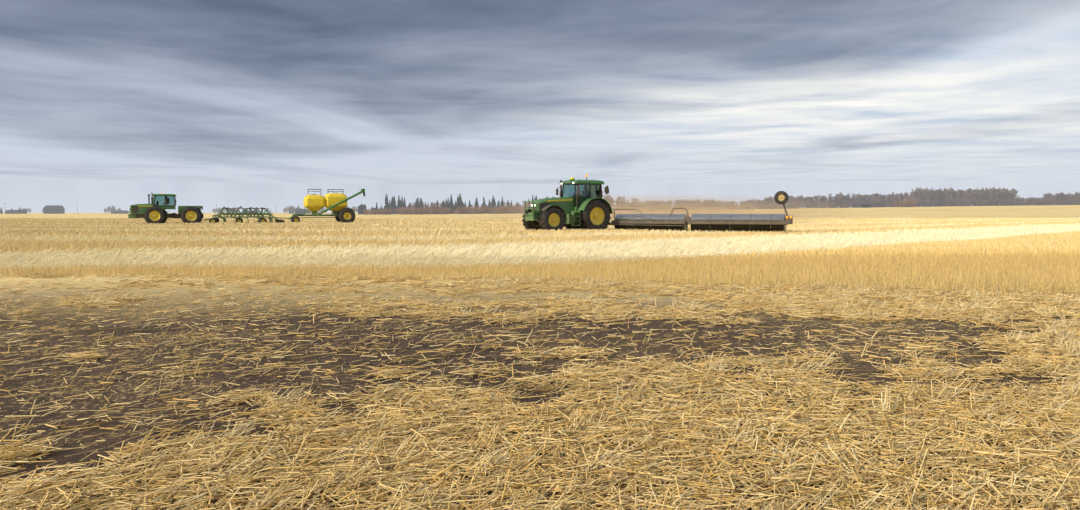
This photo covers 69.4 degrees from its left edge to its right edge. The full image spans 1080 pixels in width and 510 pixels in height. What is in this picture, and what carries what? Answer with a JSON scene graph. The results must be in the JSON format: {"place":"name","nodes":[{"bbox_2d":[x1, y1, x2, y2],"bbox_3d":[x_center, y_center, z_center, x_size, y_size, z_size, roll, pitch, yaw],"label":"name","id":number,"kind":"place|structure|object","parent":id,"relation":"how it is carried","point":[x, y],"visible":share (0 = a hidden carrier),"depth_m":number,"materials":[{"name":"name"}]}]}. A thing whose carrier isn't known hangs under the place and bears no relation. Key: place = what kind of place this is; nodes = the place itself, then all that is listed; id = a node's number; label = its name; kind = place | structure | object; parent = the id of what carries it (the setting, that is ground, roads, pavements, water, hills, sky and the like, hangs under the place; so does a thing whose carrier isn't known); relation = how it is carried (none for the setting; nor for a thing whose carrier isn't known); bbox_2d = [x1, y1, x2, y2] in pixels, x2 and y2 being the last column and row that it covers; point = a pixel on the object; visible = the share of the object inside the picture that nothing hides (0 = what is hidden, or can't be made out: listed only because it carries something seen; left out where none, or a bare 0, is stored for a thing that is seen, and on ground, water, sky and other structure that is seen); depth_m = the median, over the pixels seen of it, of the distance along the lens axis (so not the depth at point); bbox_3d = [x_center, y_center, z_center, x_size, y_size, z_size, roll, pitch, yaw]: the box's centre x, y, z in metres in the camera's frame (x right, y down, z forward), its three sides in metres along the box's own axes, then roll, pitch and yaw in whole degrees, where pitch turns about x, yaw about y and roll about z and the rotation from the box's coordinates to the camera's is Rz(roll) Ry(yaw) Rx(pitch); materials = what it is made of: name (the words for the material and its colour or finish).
{"place":"outdoors","nodes":[
{"label":"outdoors","id":0,"kind":"place"},
{"bbox_2d":[295,209,307,213],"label":"farm building","id":1,"kind":"structure","parent":0,"point":[299,211],"depth_m":890.42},
{"bbox_2d":[0,205,1079,509],"bbox_3d":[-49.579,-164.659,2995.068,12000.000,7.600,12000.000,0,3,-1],"label":"ground","id":2,"kind":"structure","parent":0,"point":[112,391],"depth_m":7.36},
{"bbox_2d":[5,210,24,213],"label":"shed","id":3,"kind":"structure","parent":2,"relation":"on","point":[6,211],"depth_m":1042.45,"materials":[{"name":"grey metal"}]},
{"bbox_2d":[43,205,64,213],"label":"farm shed","id":4,"kind":"structure","parent":2,"relation":"on","point":[53,209],"depth_m":1031.83,"materials":[{"name":"grey metal"}]},
{"bbox_2d":[110,210,128,213],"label":"shed","id":5,"kind":"structure","parent":2,"relation":"on","point":[119,212],"depth_m":1083.91,"materials":[{"name":"grey metal"}]},
{"bbox_2d":[128,192,205,223],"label":"tractor","id":6,"kind":"object","parent":2,"relation":"on","point":[152,213],"visible":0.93,"depth_m":83.00,"materials":[{"name":"green paint"}]},
{"bbox_2d":[205,206,291,222],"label":"air drill","id":7,"kind":"object","parent":2,"relation":"on","point":[261,218],"visible":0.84,"depth_m":84.04,"materials":[{"name":"green paint"}]},
{"bbox_2d":[290,189,364,222],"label":"air cart","id":8,"kind":"object","parent":2,"relation":"on","point":[335,204],"visible":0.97,"depth_m":88.87,"materials":[{"name":"yellow paint"}]},
{"bbox_2d":[358,204,366,213],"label":"grain bin","id":9,"kind":"object","parent":2,"relation":"on","point":[360,207],"visible":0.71,"depth_m":613.73,"materials":[{"name":"grey metal"}]},
{"bbox_2d":[390,196,394,208],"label":"spruce","id":10,"kind":"object","parent":2,"relation":"on","point":[392,205],"visible":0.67,"depth_m":524.22,"materials":[{"name":"plant"}]},
{"bbox_2d":[429,198,433,212],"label":"spruce","id":11,"kind":"object","parent":2,"relation":"on","point":[431,204],"visible":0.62,"depth_m":524.05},
{"bbox_2d":[447,198,451,213],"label":"spruce","id":12,"kind":"object","parent":2,"relation":"on","point":[449,205],"visible":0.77,"depth_m":529.82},
{"bbox_2d":[455,196,460,212],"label":"spruce","id":13,"kind":"object","parent":2,"relation":"on","point":[458,204],"visible":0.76,"depth_m":532.56,"materials":[{"name":"plant"}]},
{"bbox_2d":[468,206,477,213],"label":"willow","id":14,"kind":"object","parent":2,"relation":"on","point":[471,210],"visible":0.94,"depth_m":486.71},
{"bbox_2d":[0,268,1079,509],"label":"straw","id":15,"kind":"object","parent":2,"relation":"on","point":[1036,412],"visible":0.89,"depth_m":4.59,"materials":[{"name":"beige plant"}]},
{"bbox_2d":[0,248,1079,294],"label":"stubble","id":16,"kind":"object","parent":2,"relation":"on","point":[11,262],"visible":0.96,"depth_m":17.22,"materials":[{"name":"beige plant"}]},
{"bbox_2d":[0,223,1079,238],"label":"stubble","id":17,"kind":"object","parent":2,"relation":"on","point":[443,230],"visible":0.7,"depth_m":49.51,"materials":[{"name":"beige plant"}]},
{"bbox_2d":[0,272,1079,509],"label":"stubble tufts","id":18,"kind":"object","parent":2,"relation":"on","point":[690,304],"visible":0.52,"depth_m":4.42,"materials":[{"name":"plant"}]},
{"bbox_2d":[0,217,1079,224],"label":"stubble","id":19,"kind":"object","parent":2,"relation":"on","point":[455,221],"visible":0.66,"depth_m":100.35,"materials":[{"name":"beige plant"}]},
{"bbox_2d":[0,232,1079,259],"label":"stubble","id":20,"kind":"object","parent":2,"relation":"on","point":[934,244],"visible":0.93,"depth_m":28.62,"materials":[{"name":"beige plant"}]},
{"bbox_2d":[522,174,612,230],"bbox_3d":[1.895,-3.308,50.488,5.938,3.795,3.098,-2,4,-31],"label":"tractor","id":21,"kind":"object","parent":2,"relation":"on","point":[589,207],"visible":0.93,"depth_m":49.92,"materials":[{"name":"green paint"}]},
{"bbox_2d":[607,194,613,201],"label":"poplar","id":22,"kind":"object","parent":2,"relation":"on","point":[610,197],"visible":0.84,"depth_m":596.62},
{"bbox_2d":[609,211,690,222],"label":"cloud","id":23,"kind":"structure","parent":2,"relation":"on","point":[657,212],"depth_m":70.07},
{"bbox_2d":[610,208,703,218],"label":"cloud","id":24,"kind":"structure","parent":2,"relation":"on","point":[623,212],"depth_m":95.04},
{"bbox_2d":[608,191,792,232],"bbox_3d":[9.638,-2.688,49.569,12.390,2.604,1.759,1,3,24],"label":"land roller","id":25,"kind":"object","parent":2,"relation":"on","point":[741,222],"visible":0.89,"depth_m":48.69,"materials":[{"name":"grey paint"}]},
{"bbox_2d":[861,204,870,207],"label":"building","id":26,"kind":"structure","parent":2,"relation":"on","point":[866,205],"depth_m":601.17,"materials":[{"name":"grey"}]},
{"bbox_2d":[892,198,906,206],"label":"willow","id":27,"kind":"object","parent":2,"relation":"on","point":[895,201],"visible":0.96,"depth_m":563.62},
{"bbox_2d":[901,198,908,206],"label":"tree","id":28,"kind":"object","parent":2,"relation":"on","point":[906,201],"visible":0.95,"depth_m":561.30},
{"bbox_2d":[909,198,921,206],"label":"willow","id":29,"kind":"object","parent":2,"relation":"on","point":[919,202],"visible":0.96,"depth_m":559.92,"materials":[{"name":"plant"}]},
{"bbox_2d":[911,188,924,199],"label":"poplar","id":30,"kind":"object","parent":2,"relation":"on","point":[915,194],"visible":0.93,"depth_m":679.78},
{"bbox_2d":[925,191,933,200],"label":"poplar","id":31,"kind":"object","parent":2,"relation":"on","point":[929,194],"visible":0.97,"depth_m":680.38,"materials":[{"name":"grey plant"}]},
{"bbox_2d":[937,190,945,200],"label":"poplar","id":32,"kind":"object","parent":2,"relation":"on","point":[940,193],"visible":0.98,"depth_m":682.31,"materials":[{"name":"grey plant"}]},
{"bbox_2d":[939,187,947,199],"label":"poplar","id":33,"kind":"object","parent":2,"relation":"on","point":[943,189],"visible":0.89,"depth_m":684.12,"materials":[{"name":"grey plant"}]},
{"bbox_2d":[960,189,969,199],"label":"poplar","id":34,"kind":"object","parent":2,"relation":"on","point":[965,191],"visible":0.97,"depth_m":686.98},
{"bbox_2d":[965,187,974,204],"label":"poplar","id":35,"kind":"object","parent":2,"relation":"on","point":[970,191],"visible":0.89,"depth_m":689.40,"materials":[{"name":"grey plant"}]},
{"bbox_2d":[977,189,985,200],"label":"poplar","id":36,"kind":"object","parent":2,"relation":"on","point":[981,192],"visible":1,"depth_m":687.15,"materials":[{"name":"grey plant"}]},
{"bbox_2d":[976,187,989,200],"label":"poplar","id":37,"kind":"object","parent":2,"relation":"on","point":[985,192],"visible":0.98,"depth_m":686.63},
{"bbox_2d":[985,187,992,199],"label":"poplar","id":38,"kind":"object","parent":2,"relation":"on","point":[988,190],"visible":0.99,"depth_m":687.37,"materials":[{"name":"grey plant"}]},
{"bbox_2d":[1001,188,1012,201],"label":"poplar","id":39,"kind":"object","parent":2,"relation":"on","point":[1006,191],"visible":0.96,"depth_m":691.92,"materials":[{"name":"grey plant"}]},
{"bbox_2d":[1008,188,1016,205],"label":"poplar","id":40,"kind":"object","parent":2,"relation":"on","point":[1013,194],"visible":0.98,"depth_m":692.50,"materials":[{"name":"grey plant"}]},
{"bbox_2d":[0,0,1079,212],"label":"sky","id":41,"kind":"structure","parent":0,"point":[209,104],"materials":[{"name":"grey"}]},
{"bbox_2d":[665,207,783,216],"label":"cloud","id":42,"kind":"structure","parent":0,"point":[706,210],"depth_m":120.23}
]}

